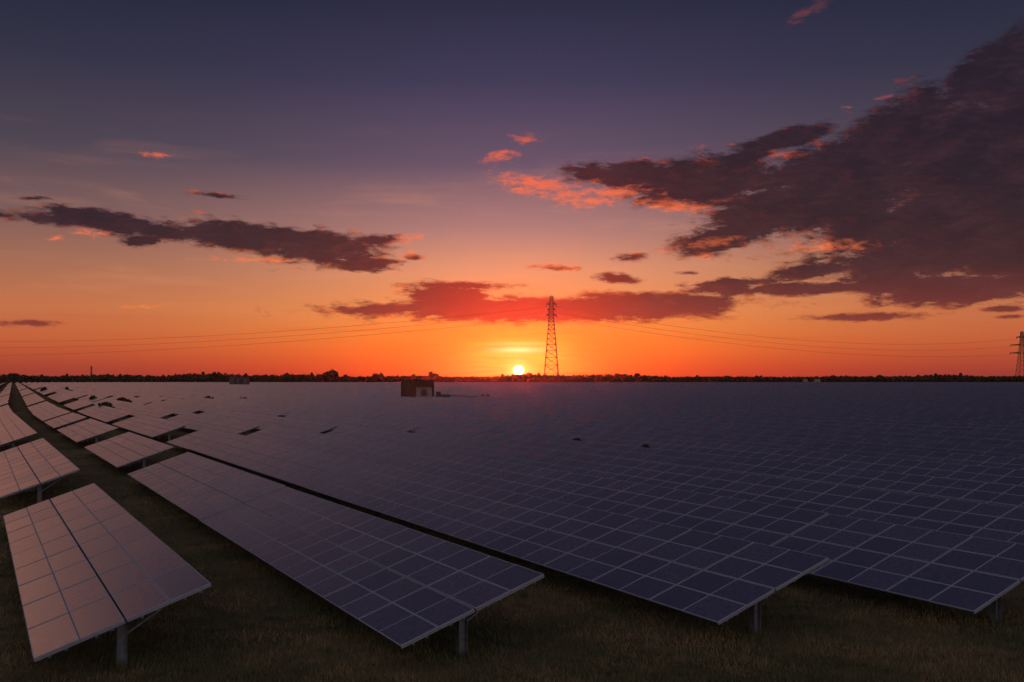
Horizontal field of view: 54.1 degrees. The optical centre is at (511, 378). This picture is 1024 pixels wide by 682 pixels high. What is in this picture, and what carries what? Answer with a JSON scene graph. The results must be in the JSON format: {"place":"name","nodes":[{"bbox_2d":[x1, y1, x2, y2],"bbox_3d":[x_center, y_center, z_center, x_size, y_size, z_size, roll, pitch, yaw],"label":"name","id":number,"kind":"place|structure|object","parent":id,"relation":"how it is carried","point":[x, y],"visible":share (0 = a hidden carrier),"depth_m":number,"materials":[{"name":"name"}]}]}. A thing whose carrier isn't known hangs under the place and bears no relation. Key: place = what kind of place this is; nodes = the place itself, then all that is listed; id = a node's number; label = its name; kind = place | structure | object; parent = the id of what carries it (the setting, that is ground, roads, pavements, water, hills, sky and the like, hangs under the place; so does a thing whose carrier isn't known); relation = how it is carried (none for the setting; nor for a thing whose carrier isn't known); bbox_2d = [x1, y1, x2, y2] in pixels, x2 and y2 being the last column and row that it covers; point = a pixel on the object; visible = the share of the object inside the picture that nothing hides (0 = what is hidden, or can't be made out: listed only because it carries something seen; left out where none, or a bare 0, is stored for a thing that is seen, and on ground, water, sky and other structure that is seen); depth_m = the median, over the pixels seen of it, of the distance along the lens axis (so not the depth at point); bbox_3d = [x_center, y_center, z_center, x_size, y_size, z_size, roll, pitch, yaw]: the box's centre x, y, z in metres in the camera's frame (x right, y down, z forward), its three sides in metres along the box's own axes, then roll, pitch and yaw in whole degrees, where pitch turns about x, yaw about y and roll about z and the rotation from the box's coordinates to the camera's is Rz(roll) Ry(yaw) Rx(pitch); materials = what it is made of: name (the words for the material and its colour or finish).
{"place":"outdoors","nodes":[
{"label":"outdoors","id":0,"kind":"place"},
{"bbox_2d":[229,376,249,384],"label":"substation","id":1,"kind":"object","parent":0,"point":[237,380],"visible":0.74,"depth_m":900.00,"materials":[{"name":"grey metal"}]},
{"bbox_2d":[0,383,1023,681],"bbox_3d":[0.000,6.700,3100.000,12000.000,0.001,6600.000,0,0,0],"label":"ground","id":2,"kind":"structure","parent":0,"point":[22,411],"depth_m":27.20,"materials":[{"name":"green plant"}]},
{"bbox_2d":[0,407,11,413],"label":"solar table","id":3,"kind":"object","parent":2,"relation":"on","point":[6,410],"visible":1,"depth_m":157.63,"materials":[{"name":"glass"}]},
{"bbox_2d":[0,411,19,425],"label":"solar table","id":4,"kind":"object","parent":2,"relation":"on","point":[8,417],"visible":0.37,"depth_m":130.00,"materials":[{"name":"glass"}]},
{"bbox_2d":[0,419,36,448],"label":"solar table","id":5,"kind":"object","parent":2,"relation":"on","point":[10,432],"visible":0.85,"depth_m":96.67,"materials":[{"name":"glass"}]},
{"bbox_2d":[8,372,30,382],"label":"tree","id":6,"kind":"object","parent":2,"relation":"on","point":[17,377],"visible":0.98,"depth_m":1546.56,"materials":[{"name":"green plant"}]},
{"bbox_2d":[23,394,37,399],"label":"solar table","id":7,"kind":"object","parent":2,"relation":"on","point":[30,396],"visible":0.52,"depth_m":302.12,"materials":[{"name":"glass"}]},
{"bbox_2d":[24,396,40,401],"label":"solar table","id":8,"kind":"object","parent":2,"relation":"on","point":[31,398],"visible":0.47,"depth_m":271.14,"materials":[{"name":"glass"}]},
{"bbox_2d":[25,398,44,405],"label":"solar table","id":9,"kind":"object","parent":2,"relation":"on","point":[34,401],"visible":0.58,"depth_m":238.36,"materials":[{"name":"glass"}]},
{"bbox_2d":[27,401,49,409],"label":"solar table","id":10,"kind":"object","parent":2,"relation":"on","point":[38,405],"visible":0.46,"depth_m":204.14,"materials":[{"name":"glass"}]},
{"bbox_2d":[0,438,79,502],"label":"solar table","id":11,"kind":"object","parent":2,"relation":"on","point":[47,462],"visible":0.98,"depth_m":59.48,"materials":[{"name":"blue glass"}]},
{"bbox_2d":[30,403,55,412],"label":"solar table","id":12,"kind":"object","parent":2,"relation":"on","point":[41,408],"visible":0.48,"depth_m":184.21,"materials":[{"name":"glass"}]},
{"bbox_2d":[32,406,69,420],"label":"solar table","id":13,"kind":"object","parent":2,"relation":"on","point":[49,413],"visible":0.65,"depth_m":157.18,"materials":[{"name":"glass"}]},
{"bbox_2d":[50,394,66,399],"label":"solar table","id":14,"kind":"object","parent":2,"relation":"on","point":[58,396],"visible":0.52,"depth_m":303.31,"materials":[{"name":"glass"}]},
{"bbox_2d":[55,395,74,403],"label":"solar table","id":15,"kind":"object","parent":2,"relation":"on","point":[64,399],"visible":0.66,"depth_m":269.12,"materials":[{"name":"glass"}]},
{"bbox_2d":[44,412,86,428],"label":"solar table","id":16,"kind":"object","parent":2,"relation":"on","point":[65,420],"visible":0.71,"depth_m":130.25,"materials":[{"name":"glass"}]},
{"bbox_2d":[64,400,84,406],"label":"solar table","id":17,"kind":"object","parent":2,"relation":"on","point":[74,403],"visible":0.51,"depth_m":223.39,"materials":[{"name":"glass"}]},
{"bbox_2d":[72,393,87,398],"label":"solar table","id":18,"kind":"object","parent":2,"relation":"on","point":[80,395],"visible":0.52,"depth_m":323.68,"materials":[{"name":"glass"}]},
{"bbox_2d":[68,401,93,409],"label":"solar table","id":19,"kind":"object","parent":2,"relation":"on","point":[81,405],"visible":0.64,"depth_m":204.10,"materials":[{"name":"glass"}]},
{"bbox_2d":[57,418,117,442],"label":"solar table","id":20,"kind":"object","parent":2,"relation":"on","point":[87,429],"visible":0.84,"depth_m":104.59,"materials":[{"name":"glass"}]},
{"bbox_2d":[77,405,105,413],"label":"solar table","id":21,"kind":"object","parent":2,"relation":"on","point":[89,409],"visible":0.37,"depth_m":180.01,"materials":[{"name":"glass"}]},
{"bbox_2d":[84,396,104,401],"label":"solar table","id":22,"kind":"object","parent":2,"relation":"on","point":[95,399],"visible":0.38,"depth_m":261.51,"materials":[{"name":"glass"}]},
{"bbox_2d":[93,398,114,404],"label":"solar table","id":23,"kind":"object","parent":2,"relation":"on","point":[103,400],"visible":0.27,"depth_m":239.51,"materials":[{"name":"glass"}]},
{"bbox_2d":[97,393,114,397],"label":"solar table","id":24,"kind":"object","parent":2,"relation":"on","point":[105,395],"visible":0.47,"depth_m":321.79,"materials":[{"name":"glass"}]},
{"bbox_2d":[98,401,114,407],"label":"shrub","id":25,"kind":"object","parent":2,"relation":"on","point":[106,403],"visible":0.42,"depth_m":181.02,"materials":[{"name":"green plant"}]},
{"bbox_2d":[3,483,210,667],"bbox_3d":[-14.852,5.906,34.049,3.777,2.228,26.037,0,0,-28],"label":"solar table","id":26,"kind":"object","parent":2,"relation":"on","point":[115,540],"visible":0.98,"depth_m":28.04,"materials":[{"name":"blue glass"}]},
{"bbox_2d":[84,406,133,422],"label":"solar table","id":27,"kind":"object","parent":2,"relation":"on","point":[106,414],"visible":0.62,"depth_m":153.73,"materials":[{"name":"glass"}]},
{"bbox_2d":[109,400,122,404],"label":"solar table","id":28,"kind":"object","parent":2,"relation":"on","point":[115,402],"visible":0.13,"depth_m":219.10,"materials":[{"name":"glass"}]},
{"bbox_2d":[117,397,131,402],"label":"shrub","id":29,"kind":"object","parent":2,"relation":"on","point":[123,399],"visible":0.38,"depth_m":238.08,"materials":[{"name":"green plant"}]},
{"bbox_2d":[115,396,136,399],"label":"solar table","id":30,"kind":"object","parent":2,"relation":"on","point":[129,397],"visible":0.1,"depth_m":268.63,"materials":[{"name":"glass"}]},
{"bbox_2d":[84,432,173,467],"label":"solar table","id":31,"kind":"object","parent":2,"relation":"on","point":[129,449],"visible":0.84,"depth_m":76.41,"materials":[{"name":"glass"}]},
{"bbox_2d":[112,401,145,410],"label":"solar table","id":32,"kind":"object","parent":2,"relation":"on","point":[126,406],"visible":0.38,"depth_m":192.10,"materials":[{"name":"glass"}]},
{"bbox_2d":[124,393,140,396],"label":"solar table","id":33,"kind":"object","parent":2,"relation":"on","point":[131,394],"visible":0.44,"depth_m":323.48,"materials":[{"name":"glass"}]},
{"bbox_2d":[131,398,154,404],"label":"solar table","id":34,"kind":"object","parent":2,"relation":"on","point":[142,401],"visible":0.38,"depth_m":233.85,"materials":[{"name":"glass"}]},
{"bbox_2d":[112,414,188,440],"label":"solar table","id":35,"kind":"object","parent":2,"relation":"on","point":[147,425],"visible":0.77,"depth_m":116.20,"materials":[{"name":"glass"}]},
{"bbox_2d":[130,406,178,418],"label":"solar table","id":36,"kind":"object","parent":2,"relation":"on","point":[154,411],"visible":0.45,"depth_m":161.53,"materials":[{"name":"glass"}]},
{"bbox_2d":[144,396,169,401],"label":"solar table","id":37,"kind":"object","parent":2,"relation":"on","point":[157,398],"visible":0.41,"depth_m":264.90,"materials":[{"name":"glass"}]},
{"bbox_2d":[146,401,170,407],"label":"solar table","id":38,"kind":"object","parent":2,"relation":"on","point":[157,404],"visible":0.47,"depth_m":206.87,"materials":[{"name":"glass"}]},
{"bbox_2d":[166,395,196,399],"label":"solar table","id":39,"kind":"object","parent":2,"relation":"on","point":[184,397],"visible":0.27,"depth_m":273.91,"materials":[{"name":"glass"}]},
{"bbox_2d":[159,403,206,414],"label":"solar table","id":40,"kind":"object","parent":2,"relation":"on","point":[182,408],"visible":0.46,"depth_m":177.91,"materials":[{"name":"glass"}]},
{"bbox_2d":[167,412,218,430],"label":"solar table","id":41,"kind":"object","parent":2,"relation":"on","point":[192,420],"visible":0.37,"depth_m":130.78,"materials":[{"name":"glass"}]},
{"bbox_2d":[167,428,231,449],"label":"solar table","id":42,"kind":"object","parent":2,"relation":"on","point":[196,438],"visible":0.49,"depth_m":91.84,"materials":[{"name":"glass"}]},
{"bbox_2d":[128,452,284,520],"bbox_3d":[-17.303,5.879,54.297,3.777,2.223,23.142,0,0,-28],"label":"solar table","id":43,"kind":"object","parent":2,"relation":"on","point":[194,496],"visible":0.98,"depth_m":51.30,"materials":[{"name":"blue glass"}]},
{"bbox_2d":[191,397,221,402],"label":"solar table","id":44,"kind":"object","parent":2,"relation":"on","point":[209,400],"visible":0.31,"depth_m":240.54,"materials":[{"name":"glass"}]},
{"bbox_2d":[192,393,220,396],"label":"solar table","id":45,"kind":"object","parent":2,"relation":"on","point":[210,394],"visible":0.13,"depth_m":326.30,"materials":[{"name":"glass"}]},
{"bbox_2d":[193,402,235,411],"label":"solar table","id":46,"kind":"object","parent":2,"relation":"on","point":[209,406],"visible":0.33,"depth_m":191.35,"materials":[{"name":"glass"}]},
{"bbox_2d":[190,418,263,434],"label":"solar table","id":47,"kind":"object","parent":2,"relation":"on","point":[231,425],"visible":0.63,"depth_m":112.48,"materials":[{"name":"glass"}]},
{"bbox_2d":[200,409,256,419],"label":"solar table","id":48,"kind":"object","parent":2,"relation":"on","point":[228,414],"visible":0.47,"depth_m":146.85,"materials":[{"name":"glass"}]},
{"bbox_2d":[247,403,307,416],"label":"solar table","id":49,"kind":"object","parent":2,"relation":"on","point":[292,409],"visible":0.45,"depth_m":177.05,"materials":[{"name":"glass"}]},
{"bbox_2d":[189,433,370,488],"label":"solar table","id":50,"kind":"object","parent":2,"relation":"on","point":[302,467],"visible":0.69,"depth_m":66.77,"materials":[{"name":"glass"}]},
{"bbox_2d":[246,426,333,447],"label":"solar table","id":51,"kind":"object","parent":2,"relation":"on","point":[295,437],"visible":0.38,"depth_m":91.16,"materials":[{"name":"glass"}]},
{"bbox_2d":[240,414,340,433],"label":"solar table","id":52,"kind":"object","parent":2,"relation":"on","point":[267,421],"visible":0.54,"depth_m":117.80,"materials":[{"name":"glass"}]},
{"bbox_2d":[323,369,337,381],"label":"tree","id":53,"kind":"object","parent":2,"relation":"on","point":[330,374],"visible":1,"depth_m":1552.48,"materials":[{"name":"green plant"}]},
{"bbox_2d":[325,425,399,440],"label":"solar table","id":54,"kind":"object","parent":2,"relation":"on","point":[364,433],"visible":0.47,"depth_m":95.89,"materials":[{"name":"glass"}]},
{"bbox_2d":[308,414,422,431],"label":"solar table","id":55,"kind":"object","parent":2,"relation":"on","point":[343,421],"visible":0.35,"depth_m":116.96,"materials":[{"name":"glass"}]},
{"bbox_2d":[304,435,431,466],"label":"solar table","id":56,"kind":"object","parent":2,"relation":"on","point":[390,455],"visible":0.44,"depth_m":72.82,"materials":[{"name":"glass"}]},
{"bbox_2d":[200,486,543,655],"bbox_3d":[-6.332,5.903,33.846,3.777,2.227,23.142,0,0,-28],"label":"solar table","id":57,"kind":"object","parent":2,"relation":"on","point":[402,611],"visible":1,"depth_m":29.11,"materials":[{"name":"blue glass"}]},
{"bbox_2d":[372,373,385,380],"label":"tree","id":58,"kind":"object","parent":2,"relation":"on","point":[380,376],"visible":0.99,"depth_m":1553.60,"materials":[{"name":"green plant"}]},
{"bbox_2d":[373,395,417,398],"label":"solar table","id":59,"kind":"object","parent":2,"relation":"on","point":[396,397],"visible":0.09,"depth_m":271.96,"materials":[{"name":"glass"}]},
{"bbox_2d":[382,397,435,400],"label":"solar table","id":60,"kind":"object","parent":2,"relation":"on","point":[409,399],"visible":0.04,"depth_m":242.71,"materials":[{"name":"glass"}]},
{"bbox_2d":[400,380,434,396],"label":"service hut","id":61,"kind":"object","parent":2,"relation":"on","point":[414,388],"visible":0.69,"depth_m":290.58,"materials":[{"name":"brown metal"}]},
{"bbox_2d":[421,389,426,395],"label":"door","id":62,"kind":"structure","parent":61,"relation":"in","point":[423,391],"depth_m":291.35,"materials":[{"name":"brown metal"}]},
{"bbox_2d":[426,371,438,379],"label":"tree","id":63,"kind":"object","parent":2,"relation":"on","point":[432,376],"visible":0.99,"depth_m":1558.28,"materials":[{"name":"green plant"}]},
{"bbox_2d":[415,397,472,400],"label":"solar table","id":64,"kind":"object","parent":2,"relation":"on","point":[444,399],"visible":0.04,"depth_m":242.12,"materials":[{"name":"glass"}]},
{"bbox_2d":[437,394,450,396],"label":"cabinet","id":65,"kind":"object","parent":2,"relation":"on","point":[443,395],"visible":0.47,"depth_m":283.14,"materials":[{"name":"grey metal"}]},
{"bbox_2d":[441,393,485,397],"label":"solar table","id":66,"kind":"object","parent":2,"relation":"on","point":[461,395],"visible":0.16,"depth_m":320.21,"materials":[{"name":"glass"}]},
{"bbox_2d":[461,393,504,395],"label":"solar table","id":67,"kind":"object","parent":2,"relation":"on","point":[483,393],"visible":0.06,"depth_m":325.95,"materials":[{"name":"glass"}]},
{"bbox_2d":[375,431,617,473],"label":"solar table","id":68,"kind":"object","parent":2,"relation":"on","point":[577,463],"visible":0.47,"depth_m":70.20,"materials":[{"name":"glass"}]},
{"bbox_2d":[0,382,1023,396],"bbox_3d":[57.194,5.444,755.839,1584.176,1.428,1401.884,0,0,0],"label":"distant solar tables","id":69,"kind":"object","parent":2,"relation":"on","point":[144,388],"visible":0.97,"depth_m":557.86,"materials":[{"name":"glass"}]},
{"bbox_2d":[0,372,1023,382],"bbox_3d":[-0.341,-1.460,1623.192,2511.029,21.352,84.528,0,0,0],"label":"woodland","id":70,"kind":"object","parent":2,"relation":"on","point":[311,377],"visible":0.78,"depth_m":1585.73,"materials":[{"name":"green plant"}]},
{"bbox_2d":[522,372,535,381],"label":"tree","id":71,"kind":"object","parent":2,"relation":"on","point":[528,376],"visible":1,"depth_m":1553.48,"materials":[{"name":"green plant"}]},
{"bbox_2d":[543,295,559,381],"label":"pylon","id":72,"kind":"object","parent":2,"relation":"on","point":[552,321],"visible":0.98,"depth_m":1476.42,"materials":[{"name":"grey metal"}]},
{"bbox_2d":[28,312,547,347],"bbox_3d":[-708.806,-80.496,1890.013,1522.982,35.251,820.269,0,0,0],"label":"power line","id":73,"kind":"object","parent":72,"relation":"hanging from","point":[295,335],"visible":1,"depth_m":1699.57,"materials":[{"name":"grey metal"}]},
{"bbox_2d":[37,318,539,354],"bbox_3d":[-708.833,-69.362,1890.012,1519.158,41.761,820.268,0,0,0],"label":"power line","id":74,"kind":"object","parent":72,"relation":"attached to","point":[300,340],"visible":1,"depth_m":1700.54,"materials":[{"name":"grey metal"}]},
{"bbox_2d":[83,307,543,340],"bbox_3d":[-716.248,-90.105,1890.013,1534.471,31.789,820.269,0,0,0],"label":"power line","id":75,"kind":"object","parent":72,"relation":"hanging from","point":[319,328],"visible":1,"depth_m":1678.53,"materials":[{"name":"grey metal"}]},
{"bbox_2d":[560,318,995,356],"bbox_3d":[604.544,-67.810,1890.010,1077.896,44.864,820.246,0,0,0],"label":"power line","id":76,"kind":"object","parent":72,"relation":"attached to","point":[768,347],"visible":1,"depth_m":1768.39,"materials":[{"name":"grey metal"}]},
{"bbox_2d":[555,312,1000,349],"bbox_3d":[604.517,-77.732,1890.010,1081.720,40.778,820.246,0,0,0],"label":"power line","id":77,"kind":"object","parent":72,"relation":"hanging from","point":[748,340],"visible":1,"depth_m":1702.74,"materials":[{"name":"grey metal"}]},
{"bbox_2d":[558,307,1010,343],"bbox_3d":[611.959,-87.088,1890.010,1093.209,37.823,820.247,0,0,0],"label":"power line","id":78,"kind":"object","parent":72,"relation":"attached to","point":[751,335],"visible":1,"depth_m":1719.97,"materials":[{"name":"grey metal"}]},
{"bbox_2d":[308,463,828,633],"bbox_3d":[-1.437,5.876,41.027,3.777,2.229,34.722,0,0,-28],"label":"solar table","id":79,"kind":"object","parent":2,"relation":"on","point":[736,577],"visible":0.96,"depth_m":32.81,"materials":[{"name":"blue glass"}]},
{"bbox_2d":[503,426,653,446],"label":"solar table","id":80,"kind":"object","parent":2,"relation":"on","point":[625,440],"visible":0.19,"depth_m":89.20,"materials":[{"name":"glass"}]},
{"bbox_2d":[465,431,733,468],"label":"solar table","id":81,"kind":"object","parent":2,"relation":"on","point":[688,459],"visible":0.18,"depth_m":72.02,"materials":[{"name":"glass"}]},
{"bbox_2d":[395,451,828,545],"bbox_3d":[1.392,5.873,50.020,3.778,2.224,34.722,0,0,-28],"label":"solar table","id":82,"kind":"object","parent":2,"relation":"on","point":[761,523],"visible":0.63,"depth_m":43.58,"materials":[{"name":"blue glass"}]},
{"bbox_2d":[556,414,734,430],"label":"solar table","id":83,"kind":"object","parent":2,"relation":"on","point":[664,425],"visible":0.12,"depth_m":115.40,"materials":[{"name":"glass"}]},
{"bbox_2d":[578,425,740,446],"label":"solar table","id":84,"kind":"object","parent":2,"relation":"on","point":[707,438],"visible":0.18,"depth_m":90.67,"materials":[{"name":"glass"}]},
{"bbox_2d":[637,438,846,465],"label":"solar table","id":85,"kind":"object","parent":2,"relation":"on","point":[809,457],"visible":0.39,"depth_m":70.02,"materials":[{"name":"blue glass"}]},
{"bbox_2d":[583,458,1023,549],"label":"solar table","id":86,"kind":"object","parent":2,"relation":"on","point":[969,518],"visible":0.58,"depth_m":42.96,"materials":[{"name":"blue glass"}]},
{"bbox_2d":[825,375,842,381],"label":"tree","id":87,"kind":"object","parent":2,"relation":"on","point":[831,378],"visible":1,"depth_m":1555.17,"materials":[{"name":"green plant"}]},
{"bbox_2d":[728,437,952,461],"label":"solar table","id":88,"kind":"object","parent":2,"relation":"on","point":[916,455],"visible":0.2,"depth_m":71.67,"materials":[{"name":"glass"}]},
{"bbox_2d":[742,414,971,429],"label":"solar table","id":89,"kind":"object","parent":2,"relation":"on","point":[906,425],"visible":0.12,"depth_m":115.62,"materials":[{"name":"glass"}]},
{"bbox_2d":[711,456,1023,517],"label":"solar table","id":90,"kind":"object","parent":2,"relation":"on","point":[984,492],"visible":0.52,"depth_m":50.27,"materials":[{"name":"blue glass"}]},
{"bbox_2d":[875,375,883,381],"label":"tree","id":91,"kind":"object","parent":2,"relation":"on","point":[879,377],"visible":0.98,"depth_m":1565.25,"materials":[{"name":"green plant"}]},
{"bbox_2d":[773,514,1023,621],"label":"solar table","id":92,"kind":"object","parent":2,"relation":"on","point":[916,563],"visible":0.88,"depth_m":29.91,"materials":[{"name":"blue glass"}]},
{"bbox_2d":[808,414,1023,428],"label":"solar table","id":93,"kind":"object","parent":2,"relation":"on","point":[983,424],"visible":0.13,"depth_m":117.18,"materials":[{"name":"glass"}]},
{"bbox_2d":[814,436,1023,461],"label":"solar table","id":94,"kind":"object","parent":2,"relation":"on","point":[973,449],"visible":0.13,"depth_m":74.24,"materials":[{"name":"glass"}]},
{"bbox_2d":[826,426,1013,439],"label":"solar table","id":95,"kind":"object","parent":2,"relation":"on","point":[923,432],"visible":0.16,"depth_m":92.57,"materials":[{"name":"glass"}]},
{"bbox_2d":[827,455,1023,485],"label":"solar table","id":96,"kind":"object","parent":2,"relation":"on","point":[1008,476],"visible":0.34,"depth_m":56.32,"materials":[{"name":"blue glass"}]},
{"bbox_2d":[866,414,1023,422],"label":"solar table","id":97,"kind":"object","parent":2,"relation":"on","point":[953,418],"visible":0.1,"depth_m":124.13,"materials":[{"name":"glass"}]},
{"bbox_2d":[897,434,1023,448],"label":"solar table","id":98,"kind":"object","parent":2,"relation":"on","point":[971,441],"visible":0.18,"depth_m":80.06,"materials":[{"name":"glass"}]},
{"bbox_2d":[940,453,1023,469],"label":"solar table","id":99,"kind":"object","parent":2,"relation":"on","point":[990,461],"visible":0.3,"depth_m":61.87,"materials":[{"name":"blue glass"}]},
{"bbox_2d":[982,400,1015,400],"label":"solar table","id":100,"kind":"object","parent":2,"relation":"on","point":[998,400],"visible":0.08,"depth_m":223.12,"materials":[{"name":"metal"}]},
{"bbox_2d":[1010,331,1023,375],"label":"pylon","id":101,"kind":"object","parent":2,"relation":"on","point":[1021,336],"visible":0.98,"depth_m":2298.95,"materials":[{"name":"grey metal"}]},
{"bbox_2d":[0,0,1023,377],"label":"sky","id":102,"kind":"structure","parent":0,"point":[848,172],"materials":[{"name":"orange"}]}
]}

